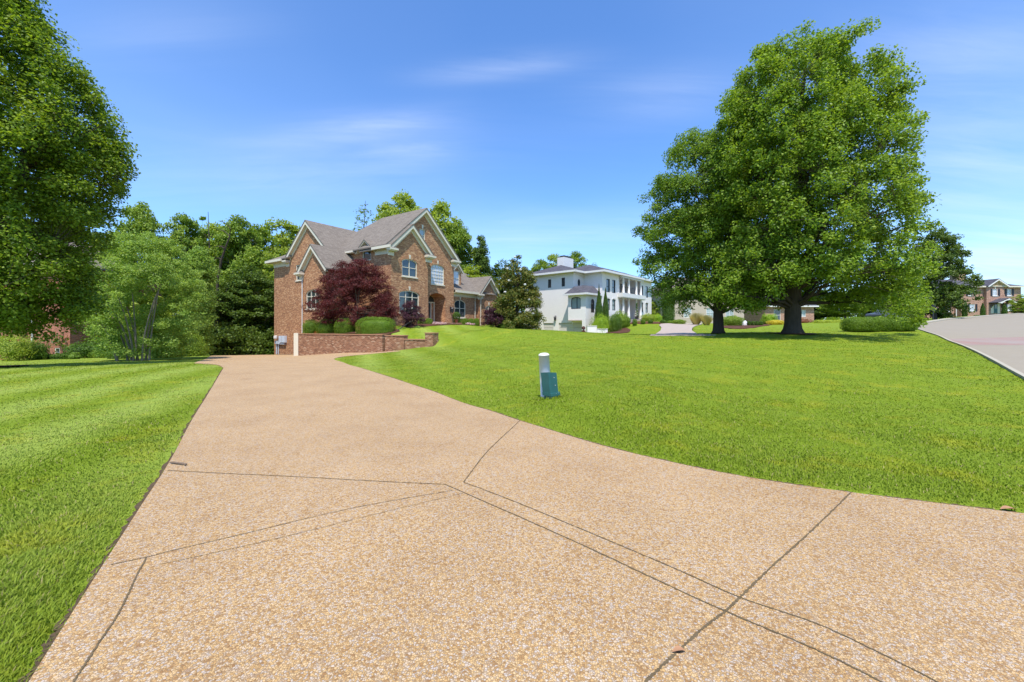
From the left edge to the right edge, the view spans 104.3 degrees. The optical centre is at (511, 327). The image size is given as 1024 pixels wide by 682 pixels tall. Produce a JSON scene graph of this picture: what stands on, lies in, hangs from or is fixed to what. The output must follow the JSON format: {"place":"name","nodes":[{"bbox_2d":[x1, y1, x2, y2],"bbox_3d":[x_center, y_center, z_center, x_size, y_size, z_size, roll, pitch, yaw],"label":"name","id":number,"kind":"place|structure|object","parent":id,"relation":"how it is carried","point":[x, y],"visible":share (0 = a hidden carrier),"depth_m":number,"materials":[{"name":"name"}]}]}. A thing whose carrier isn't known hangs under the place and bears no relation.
{"place":"outdoors","nodes":[
{"label":"outdoors","id":0,"kind":"place"},
{"bbox_2d":[0,316,1023,681],"bbox_3d":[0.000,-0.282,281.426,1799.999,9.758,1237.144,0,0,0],"label":"lawn ground","id":1,"kind":"structure","parent":0,"point":[452,338],"depth_m":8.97,"materials":[{"name":"plant"}]},
{"bbox_2d":[0,335,48,360],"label":"garden shrub","id":2,"kind":"object","parent":1,"relation":"on","point":[15,349],"visible":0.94,"depth_m":28.68,"materials":[{"name":"green plant"}]},
{"bbox_2d":[27,341,51,359],"bbox_3d":[-35.743,1.764,29.994,1.437,1.550,1.539,0,0,0],"label":"garden shrub","id":3,"kind":"object","parent":1,"relation":"on","point":[42,353],"visible":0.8,"depth_m":29.87,"materials":[{"name":"plant"}]},
{"bbox_2d":[47,353,69,359],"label":"garden shrub","id":4,"kind":"object","parent":1,"relation":"on","point":[60,356],"visible":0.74,"depth_m":30.67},
{"bbox_2d":[68,352,80,358],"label":"garden shrub","id":5,"kind":"object","parent":1,"relation":"on","point":[75,355],"visible":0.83,"depth_m":30.37,"materials":[{"name":"green plant"}]},
{"bbox_2d":[61,341,95,357],"bbox_3d":[-35.601,1.905,32.929,2.451,1.602,2.200,0,0,0],"label":"garden shrub","id":6,"kind":"object","parent":1,"relation":"on","point":[83,349],"visible":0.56,"depth_m":32.59,"materials":[{"name":"plant"}]},
{"bbox_2d":[0,243,161,359],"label":"red brick house","id":7,"kind":"structure","parent":1,"relation":"on","point":[75,337],"depth_m":38.00,"materials":[{"name":"brown"}]},
{"bbox_2d":[88,350,109,357],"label":"garden shrub","id":8,"kind":"object","parent":1,"relation":"on","point":[99,355],"visible":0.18,"depth_m":32.36,"materials":[{"name":"green plant"}]},
{"bbox_2d":[90,236,168,345],"bbox_3d":[-44.052,-3.197,44.224,9.680,13.696,10.154,0,0,12],"label":"woodland tree","id":9,"kind":"object","parent":1,"relation":"on","point":[141,302],"visible":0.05,"depth_m":43.73,"materials":[{"name":"green plant"}]},
{"bbox_2d":[0,323,273,358],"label":"undergrowth","id":10,"kind":"object","parent":1,"relation":"on","point":[252,336],"visible":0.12,"depth_m":41.63,"materials":[{"name":"green plant"}]},
{"bbox_2d":[77,230,211,360],"bbox_3d":[-24.591,-2.075,26.933,7.318,8.848,7.047,0,0,0],"label":"multi stem tree","id":11,"kind":"object","parent":1,"relation":"on","point":[163,274],"visible":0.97,"depth_m":26.12,"materials":[{"name":"green plant"}]},
{"bbox_2d":[108,201,180,296],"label":"woodland tree","id":12,"kind":"object","parent":1,"relation":"on","point":[141,216],"visible":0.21,"depth_m":48.79,"materials":[{"name":"green plant"}]},
{"bbox_2d":[138,333,177,357],"bbox_3d":[-27.391,1.530,30.896,2.310,2.218,2.471,0,0,0],"label":"garden shrub","id":13,"kind":"object","parent":1,"relation":"on","point":[154,354],"visible":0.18,"depth_m":30.57,"materials":[{"name":"green plant"}]},
{"bbox_2d":[150,212,217,315],"bbox_3d":[-44.672,-5.657,53.904,8.486,19.946,7.798,0,0,29],"label":"woodland tree","id":14,"kind":"object","parent":1,"relation":"on","point":[187,225],"visible":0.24,"depth_m":53.10,"materials":[{"name":"green plant"}]},
{"bbox_2d":[184,334,209,355],"bbox_3d":[-28.113,1.609,35.063,2.664,2.617,2.454,0,0,0],"label":"garden shrub","id":15,"kind":"object","parent":1,"relation":"on","point":[196,349],"visible":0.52,"depth_m":34.77,"materials":[{"name":"green plant"}]},
{"bbox_2d":[161,282,233,347],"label":"woodland tree","id":16,"kind":"object","parent":1,"relation":"on","point":[221,322],"visible":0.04,"depth_m":45.74,"materials":[{"name":"green plant"}]},
{"bbox_2d":[175,245,222,355],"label":"ivy tree","id":17,"kind":"object","parent":1,"relation":"on","point":[201,263],"visible":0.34,"depth_m":37.96,"materials":[{"name":"green plant"}]},
{"bbox_2d":[187,215,224,283],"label":"woodland tree","id":18,"kind":"object","parent":1,"relation":"on","point":[208,233],"visible":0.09,"depth_m":55.44,"materials":[{"name":"green plant"}]},
{"bbox_2d":[201,221,237,278],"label":"woodland tree","id":19,"kind":"object","parent":1,"relation":"on","point":[213,226],"visible":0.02,"depth_m":58.30,"materials":[{"name":"green plant"}]},
{"bbox_2d":[212,221,230,350],"bbox_3d":[-33.208,-4.485,45.126,2.697,14.775,1.091,0,0,26],"label":"leaning trunk","id":20,"kind":"object","parent":1,"relation":"on","point":[220,265],"visible":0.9,"depth_m":45.16,"materials":[{"name":"brown wood"}]},
{"bbox_2d":[208,279,262,355],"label":"woodland tree","id":21,"kind":"object","parent":1,"relation":"on","point":[231,306],"visible":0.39,"depth_m":45.88,"materials":[{"name":"green plant"}]},
{"bbox_2d":[206,214,268,354],"bbox_3d":[-37.714,-5.639,55.105,8.078,19.998,8.791,0,0,-35],"label":"woodland tree","id":22,"kind":"object","parent":1,"relation":"on","point":[233,223],"visible":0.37,"depth_m":53.87,"materials":[{"name":"green plant"}]},
{"bbox_2d":[211,262,273,354],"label":"woodland tree","id":23,"kind":"object","parent":1,"relation":"on","point":[257,279],"visible":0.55,"depth_m":47.26,"materials":[{"name":"green plant"}]},
{"bbox_2d":[221,224,283,325],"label":"woodland tree","id":24,"kind":"object","parent":1,"relation":"on","point":[266,240],"visible":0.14,"depth_m":57.31,"materials":[{"name":"green plant"}]},
{"bbox_2d":[247,251,279,354],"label":"woodland tree","id":25,"kind":"object","parent":1,"relation":"on","point":[273,256],"visible":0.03,"depth_m":51.51,"materials":[{"name":"green plant"}]},
{"bbox_2d":[259,216,299,267],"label":"woodland tree","id":26,"kind":"object","parent":1,"relation":"on","point":[287,238],"visible":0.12,"depth_m":60.89,"materials":[{"name":"green plant"}]},
{"bbox_2d":[323,326,399,334],"bbox_3d":[-14.018,0.259,35.311,12.471,0.838,5.068,0,0,26],"label":"mulch bed","id":27,"kind":"object","parent":1,"relation":"on","point":[390,332],"visible":0.18,"depth_m":31.84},
{"bbox_2d":[302,319,318,332],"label":"clipped shrub","id":28,"kind":"object","parent":27,"relation":"on","point":[309,326],"visible":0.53,"depth_m":34.07,"materials":[{"name":"green plant"}]},
{"bbox_2d":[315,319,335,333],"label":"clipped shrub","id":29,"kind":"object","parent":27,"relation":"on","point":[324,329],"visible":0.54,"depth_m":33.39,"materials":[{"name":"green plant"}]},
{"bbox_2d":[333,318,354,333],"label":"clipped shrub","id":30,"kind":"object","parent":27,"relation":"on","point":[346,328],"visible":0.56,"depth_m":32.52,"materials":[{"name":"green plant"}]},
{"bbox_2d":[301,258,400,329],"bbox_3d":[-13.561,-2.760,34.152,8.466,6.480,5.134,0,0,0],"label":"japanese maple","id":31,"kind":"object","parent":27,"relation":"on","point":[345,283],"visible":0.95,"depth_m":33.39,"materials":[{"name":"red plant"}]},
{"bbox_2d":[355,316,395,333],"bbox_3d":[-10.853,0.012,31.598,3.252,1.794,1.627,0,0,0],"label":"clipped shrub","id":32,"kind":"object","parent":27,"relation":"on","point":[371,326],"visible":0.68,"depth_m":31.09,"materials":[{"name":"green plant"}]},
{"bbox_2d":[353,201,373,230],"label":"bare tree","id":33,"kind":"object","parent":1,"relation":"on","point":[362,220],"visible":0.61,"depth_m":59.94,"materials":[{"name":"green plant"}]},
{"bbox_2d":[294,332,438,355],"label":"retaining wall","id":34,"kind":"structure","parent":1,"relation":"on","point":[310,344],"depth_m":31.04,"materials":[{"name":"brick"}]},
{"bbox_2d":[265,208,499,354],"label":"brick house","id":35,"kind":"structure","parent":1,"relation":"on","point":[414,255],"depth_m":40.76,"materials":[{"name":"brown"}]},
{"bbox_2d":[274,336,286,354],"bbox_3d":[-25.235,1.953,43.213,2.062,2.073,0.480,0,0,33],"label":"utility meter","id":36,"kind":"object","parent":35,"relation":"attached to","point":[282,339],"visible":1,"depth_m":43.19,"materials":[{"name":"white paint"}]},
{"bbox_2d":[305,290,318,309],"bbox_3d":[-18.364,-2.535,36.744,2.360,1.890,0.200,0,0,33],"label":"window","id":37,"kind":"structure","parent":35,"relation":"in","point":[310,294],"depth_m":36.94,"materials":[{"name":"blue glass"}]},
{"bbox_2d":[363,250,370,259],"bbox_3d":[-13.791,-6.815,37.977,1.270,0.930,0.100,0,0,33],"label":"window","id":38,"kind":"structure","parent":35,"relation":"in","point":[366,254],"depth_m":38.01,"materials":[{"name":"blue glass"}]},
{"bbox_2d":[401,255,417,278],"bbox_3d":[-9.757,-5.780,37.852,0.200,2.180,2.020,0,0,33],"label":"window","id":39,"kind":"structure","parent":35,"relation":"in","point":[409,267],"depth_m":37.86,"materials":[{"name":"blue glass"}]},
{"bbox_2d":[399,286,419,313],"bbox_3d":[-9.776,-2.580,37.823,0.200,2.580,2.590,0,0,33],"label":"window","id":40,"kind":"structure","parent":35,"relation":"in","point":[403,295],"depth_m":37.85,"materials":[{"name":"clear glass"}]},
{"bbox_2d":[430,261,444,285],"bbox_3d":[-7.841,-5.695,41.845,0.200,2.610,2.090,0,0,33],"label":"window","id":41,"kind":"structure","parent":35,"relation":"in","point":[437,271],"depth_m":41.95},
{"bbox_2d":[454,270,458,283],"bbox_3d":[-6.397,-5.595,45.824,0.175,1.810,1.160,0,0,33],"label":"window","id":42,"kind":"structure","parent":35,"relation":"in","point":[456,273],"depth_m":45.95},
{"bbox_2d":[454,297,464,318],"bbox_3d":[-5.918,-2.255,45.204,0.200,2.530,2.060,0,0,33],"label":"window","id":43,"kind":"structure","parent":35,"relation":"in","point":[459,305],"depth_m":45.41,"materials":[{"name":"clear glass"}]},
{"bbox_2d":[371,189,416,222],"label":"woodland tree","id":44,"kind":"object","parent":1,"relation":"on","point":[403,202],"visible":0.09,"depth_m":60.11,"materials":[{"name":"green plant"}]},
{"bbox_2d":[397,324,476,327],"bbox_3d":[-6.188,-0.061,40.017,3.516,0.662,15.059,0,0,30],"label":"mulch bed","id":45,"kind":"object","parent":1,"relation":"on","point":[420,325],"visible":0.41,"depth_m":35.95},
{"bbox_2d":[398,300,426,327],"bbox_3d":[-8.522,-1.018,34.129,2.390,2.716,2.552,0,0,-38],"label":"plum shrub","id":46,"kind":"object","parent":45,"relation":"on","point":[407,317],"visible":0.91,"depth_m":33.71,"materials":[{"name":"purple plant"}]},
{"bbox_2d":[409,198,473,274],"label":"woodland tree","id":47,"kind":"object","parent":1,"relation":"on","point":[439,210],"visible":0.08,"depth_m":58.13,"materials":[{"name":"green plant"}]},
{"bbox_2d":[444,219,489,274],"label":"woodland tree","id":48,"kind":"object","parent":1,"relation":"on","point":[460,236],"visible":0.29,"depth_m":56.38,"materials":[{"name":"green plant"}]},
{"bbox_2d":[454,265,507,325],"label":"woodland tree","id":49,"kind":"object","parent":1,"relation":"on","point":[471,272],"visible":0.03,"depth_m":53.32,"materials":[{"name":"green plant"}]},
{"bbox_2d":[472,235,491,276],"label":"woodland tree","id":50,"kind":"object","parent":1,"relation":"on","point":[481,251],"visible":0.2,"depth_m":55.55,"materials":[{"name":"green plant"}]},
{"bbox_2d":[481,307,507,326],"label":"plum tree","id":51,"kind":"object","parent":1,"relation":"on","point":[492,317],"visible":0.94,"depth_m":43.00,"materials":[{"name":"purple plant"}]},
{"bbox_2d":[487,258,524,314],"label":"woodland tree","id":52,"kind":"object","parent":1,"relation":"on","point":[495,272],"visible":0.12,"depth_m":61.06,"materials":[{"name":"green plant"}]},
{"bbox_2d":[489,255,546,329],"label":"magnolia tree","id":53,"kind":"object","parent":1,"relation":"on","point":[510,299],"visible":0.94,"depth_m":43.75,"materials":[{"name":"green plant"}]},
{"bbox_2d":[530,259,549,271],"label":"woodland tree","id":54,"kind":"object","parent":1,"relation":"on","point":[541,264],"visible":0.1,"depth_m":81.66,"materials":[{"name":"green plant"}]},
{"bbox_2d":[538,353,559,398],"bbox_3d":[0.693,0.977,7.796,0.316,0.945,0.432,0,0,-45],"label":"utility pedestal","id":55,"kind":"object","parent":1,"relation":"on","point":[548,385],"visible":0.96,"depth_m":7.69,"materials":[{"name":"teal plastic"}]},
{"bbox_2d":[542,253,559,269],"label":"woodland tree","id":56,"kind":"object","parent":1,"relation":"on","point":[553,257],"visible":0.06,"depth_m":83.43,"materials":[{"name":"green plant"}]},
{"bbox_2d":[568,250,587,267],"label":"woodland tree","id":57,"kind":"object","parent":1,"relation":"on","point":[575,257],"visible":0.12,"depth_m":85.40,"materials":[{"name":"green plant"}]},
{"bbox_2d":[525,255,654,331],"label":"white house","id":58,"kind":"structure","parent":1,"relation":"on","point":[569,292],"depth_m":51.75,"materials":[{"name":"paint"}]},
{"bbox_2d":[559,323,581,331],"bbox_3d":[7.528,0.645,50.272,3.710,2.310,0.040,0,0,41],"label":"garage door","id":59,"kind":"structure","parent":58,"relation":"in","point":[577,327],"depth_m":50.36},
{"bbox_2d":[571,297,580,308],"bbox_3d":[7.872,-2.975,48.840,1.350,1.450,0.075,0,0,41],"label":"window","id":60,"kind":"structure","parent":58,"relation":"in","point":[576,301],"depth_m":48.86,"materials":[{"name":"glass"}]},
{"bbox_2d":[587,325,607,332],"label":"white garden wall","id":61,"kind":"structure","parent":1,"relation":"on","point":[593,328],"depth_m":45.30,"materials":[{"name":"paint"}]},
{"bbox_2d":[594,287,602,319],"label":"arborvitae","id":62,"kind":"object","parent":1,"relation":"on","point":[598,308],"visible":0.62,"depth_m":47.74,"materials":[{"name":"green plant"}]},
{"bbox_2d":[606,328,629,333],"bbox_3d":[11.599,0.443,43.512,2.446,0.857,15.894,0,0,14],"label":"mulch bed","id":63,"kind":"object","parent":1,"relation":"on","point":[625,330],"visible":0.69,"depth_m":39.86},
{"bbox_2d":[586,312,611,332],"bbox_3d":[10.343,-0.397,46.523,3.497,2.805,2.978,0,0,0],"label":"garden shrub","id":64,"kind":"object","parent":63,"relation":"on","point":[600,322],"visible":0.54,"depth_m":45.84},
{"bbox_2d":[602,287,608,321],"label":"arborvitae","id":65,"kind":"object","parent":63,"relation":"on","point":[605,308],"visible":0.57,"depth_m":48.33,"materials":[{"name":"green plant"}]},
{"bbox_2d":[609,314,621,331],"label":"garden shrub","id":66,"kind":"object","parent":63,"relation":"on","point":[616,323],"visible":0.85,"depth_m":45.59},
{"bbox_2d":[610,309,630,327],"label":"garden shrub","id":67,"kind":"object","parent":63,"relation":"on","point":[625,318],"visible":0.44,"depth_m":49.43,"materials":[{"name":"green plant"}]},
{"bbox_2d":[640,313,656,320],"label":"garden shrub","id":68,"kind":"object","parent":1,"relation":"on","point":[647,317],"visible":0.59,"depth_m":55.55,"materials":[{"name":"green plant"}]},
{"bbox_2d":[662,292,674,320],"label":"arborvitae","id":69,"kind":"object","parent":1,"relation":"on","point":[668,314],"visible":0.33,"depth_m":59.44,"materials":[{"name":"green plant"}]},
{"bbox_2d":[515,285,871,319],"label":"distant wood","id":70,"kind":"object","parent":1,"relation":"on","point":[833,318],"visible":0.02,"depth_m":110.79,"materials":[{"name":"green plant"}]},
{"bbox_2d":[689,313,702,324],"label":"ornamental grass","id":71,"kind":"object","parent":1,"relation":"on","point":[695,318],"depth_m":48.59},
{"bbox_2d":[652,279,743,322],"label":"tan house","id":72,"kind":"structure","parent":1,"relation":"on","point":[701,310],"depth_m":66.66,"materials":[{"name":"paint"}]},
{"bbox_2d":[724,324,770,328],"bbox_3d":[30.931,-0.259,51.033,3.922,0.980,36.002,0,0,38],"label":"mulch bed","id":73,"kind":"object","parent":1,"relation":"on","point":[742,327],"visible":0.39,"depth_m":40.05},
{"bbox_2d":[723,315,745,325],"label":"garden shrub","id":74,"kind":"object","parent":73,"relation":"on","point":[732,320],"visible":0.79,"depth_m":45.37,"materials":[{"name":"green plant"}]},
{"bbox_2d":[760,313,777,323],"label":"garden shrub","id":75,"kind":"object","parent":73,"relation":"on","point":[766,318],"visible":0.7,"depth_m":51.57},
{"bbox_2d":[766,320,783,324],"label":"hedge","id":76,"kind":"object","parent":73,"relation":"on","point":[776,322],"visible":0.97,"depth_m":49.50,"materials":[{"name":"yellow plant"}]},
{"bbox_2d":[744,296,818,321],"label":"pink brick cottage","id":77,"kind":"structure","parent":1,"relation":"on","point":[807,312],"depth_m":72.00,"materials":[{"name":"brick"}]},
{"bbox_2d":[769,332,815,334],"bbox_3d":[15.464,0.335,21.967,2.288,0.096,2.315,0,0,41],"label":"mulch bed","id":78,"kind":"object","parent":1,"relation":"on","point":[792,333],"visible":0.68,"depth_m":21.61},
{"bbox_2d":[678,15,946,334],"bbox_3d":[17.335,-7.691,23.906,11.429,16.419,16.739,0,0,43],"label":"maple tree","id":79,"kind":"object","parent":78,"relation":"on","point":[813,142],"visible":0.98,"depth_m":19.21,"materials":[{"name":"green plant"}]},
{"bbox_2d":[802,289,843,320],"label":"woodland tree","id":80,"kind":"object","parent":1,"relation":"on","point":[818,314],"visible":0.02,"depth_m":86.51,"materials":[{"name":"green plant"}]},
{"bbox_2d":[816,292,868,318],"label":"woodland tree","id":81,"kind":"object","parent":1,"relation":"on","point":[844,312],"visible":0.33,"depth_m":74.31,"materials":[{"name":"green plant"}]},
{"bbox_2d":[839,317,869,330],"bbox_3d":[24.957,-0.231,28.982,1.588,1.078,1.596,0,0,0],"label":"hedge shrub","id":82,"kind":"object","parent":1,"relation":"on","point":[854,324],"visible":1,"depth_m":28.57,"materials":[{"name":"green plant"}]},
{"bbox_2d":[860,316,881,330],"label":"hedge shrub","id":83,"kind":"object","parent":1,"relation":"on","point":[873,322],"visible":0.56,"depth_m":28.42,"materials":[{"name":"green plant"}]},
{"bbox_2d":[871,316,895,330],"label":"hedge shrub","id":84,"kind":"object","parent":1,"relation":"on","point":[885,326],"visible":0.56,"depth_m":28.41,"materials":[{"name":"green plant"}]},
{"bbox_2d":[865,309,908,317],"bbox_3d":[44.553,-1.424,47.015,4.570,1.515,1.840,0,0,-9],"label":"parked car","id":85,"kind":"object","parent":1,"relation":"on","point":[874,314],"visible":0.06,"depth_m":46.53,"materials":[{"name":"paint"}]},
{"bbox_2d":[848,285,929,316],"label":"woodland tree","id":86,"kind":"object","parent":1,"relation":"on","point":[867,312],"visible":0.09,"depth_m":79.04,"materials":[{"name":"green plant"}]},
{"bbox_2d":[888,316,907,330],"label":"hedge shrub","id":87,"kind":"object","parent":1,"relation":"on","point":[899,325],"visible":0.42,"depth_m":28.44,"materials":[{"name":"green plant"}]},
{"bbox_2d":[902,220,984,319],"bbox_3d":[53.522,-7.061,50.022,7.597,12.670,7.747,0,0,-41],"label":"woodland tree","id":88,"kind":"object","parent":1,"relation":"on","point":[953,254],"visible":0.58,"depth_m":48.17,"materials":[{"name":"green plant"}]},
{"bbox_2d":[919,274,1023,317],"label":"pink brick house","id":89,"kind":"structure","parent":1,"relation":"on","point":[997,294],"depth_m":77.83,"materials":[{"name":"brick"}]},
{"bbox_2d":[1006,294,1023,313],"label":"woodland tree","id":90,"kind":"object","parent":1,"relation":"on","point":[1019,304],"visible":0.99,"depth_m":62.03,"materials":[{"name":"green plant"}]},
{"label":"mulch bed","id":91,"kind":"structure","parent":1,"relation":"on","visible":0},
{"bbox_2d":[631,119,789,333],"bbox_3d":[12.762,-6.316,25.501,9.956,13.768,9.784,0,0,0],"label":"maple tree","id":92,"kind":"object","parent":91,"relation":"on","point":[686,215],"visible":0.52,"depth_m":24.22,"materials":[{"name":"green plant"}]},
{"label":"mulch bed","id":93,"kind":"structure","parent":1,"relation":"on","visible":0},
{"bbox_2d":[0,0,141,341],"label":"maple tree","id":94,"kind":"object","parent":93,"relation":"on","point":[54,189],"visible":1,"depth_m":16.89,"materials":[{"name":"green plant"}]},
{"bbox_2d":[0,0,1023,319],"label":"sky","id":95,"kind":"structure","parent":0,"point":[542,125],"materials":[{"name":"blue"}]},
{"bbox_2d":[29,351,1023,681],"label":"driveway","id":96,"kind":"structure","parent":0,"point":[423,585],"depth_m":2.50,"materials":[{"name":"concrete"}]},
{"bbox_2d":[73,557,146,681],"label":"driveway joint","id":97,"kind":"object","parent":96,"relation":"on","point":[96,646],"visible":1,"depth_m":1.97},
{"bbox_2d":[18,368,222,681],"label":"soil edge","id":98,"kind":"object","parent":96,"relation":"on","point":[124,527],"visible":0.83,"depth_m":2.37,"materials":[{"name":"soil"}]},
{"bbox_2d":[114,490,450,563],"bbox_3d":[-1.538,1.480,3.082,2.269,0.006,0.077,0,0,-30],"label":"driveway joint","id":99,"kind":"object","parent":96,"relation":"on","point":[268,527],"visible":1,"depth_m":2.90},
{"bbox_2d":[170,470,434,483],"bbox_3d":[-2.102,1.483,3.944,2.959,0.002,0.024,0,0,7],"label":"driveway joint","id":100,"kind":"object","parent":96,"relation":"on","point":[299,476],"visible":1,"depth_m":3.95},
{"bbox_2d":[445,484,882,681],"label":"driveway joint","id":101,"kind":"object","parent":96,"relation":"on","point":[691,595],"visible":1,"depth_m":2.17,"materials":[{"name":"concrete"}]},
{"bbox_2d":[363,368,1021,512],"bbox_3d":[-1.459,1.526,9.115,1.266,0.146,16.221,0,0,-39],"label":"soil edge","id":102,"kind":"object","parent":96,"relation":"on","point":[718,471],"visible":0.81,"depth_m":4.25,"materials":[{"name":"soil"}]},
{"bbox_2d":[467,483,937,681],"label":"driveway joint","id":103,"kind":"object","parent":96,"relation":"on","point":[729,592],"visible":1,"depth_m":2.21,"materials":[{"name":"concrete"}]},
{"bbox_2d":[644,492,850,681],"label":"driveway joint","id":104,"kind":"object","parent":96,"relation":"on","point":[651,675],"visible":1,"depth_m":2.17,"materials":[{"name":"concrete"}]},
{"bbox_2d":[650,323,714,335],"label":"neighbour driveway","id":105,"kind":"structure","parent":0,"point":[672,329],"depth_m":36.86,"materials":[{"name":"concrete"}]},
{"bbox_2d":[700,315,712,324],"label":"ornamental grass","id":106,"kind":"object","parent":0,"point":[706,319],"depth_m":47.65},
{"bbox_2d":[918,314,1023,372],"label":"road","id":107,"kind":"structure","parent":0,"point":[1000,326],"depth_m":27.23,"materials":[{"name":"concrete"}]},
{"bbox_2d":[918,329,1023,378],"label":"road kerb","id":108,"kind":"structure","parent":107,"relation":"on","point":[1007,367],"depth_m":12.48,"materials":[{"name":"concrete"}]},
{"bbox_2d":[923,313,1023,323],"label":"road kerb","id":109,"kind":"structure","parent":107,"relation":"on","point":[936,320],"depth_m":49.35,"materials":[{"name":"concrete"}]},
{"bbox_2d":[949,337,1023,344],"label":"paver band","id":110,"kind":"object","parent":107,"relation":"on","point":[996,341],"visible":0.89,"depth_m":21.53,"materials":[{"name":"concrete"}]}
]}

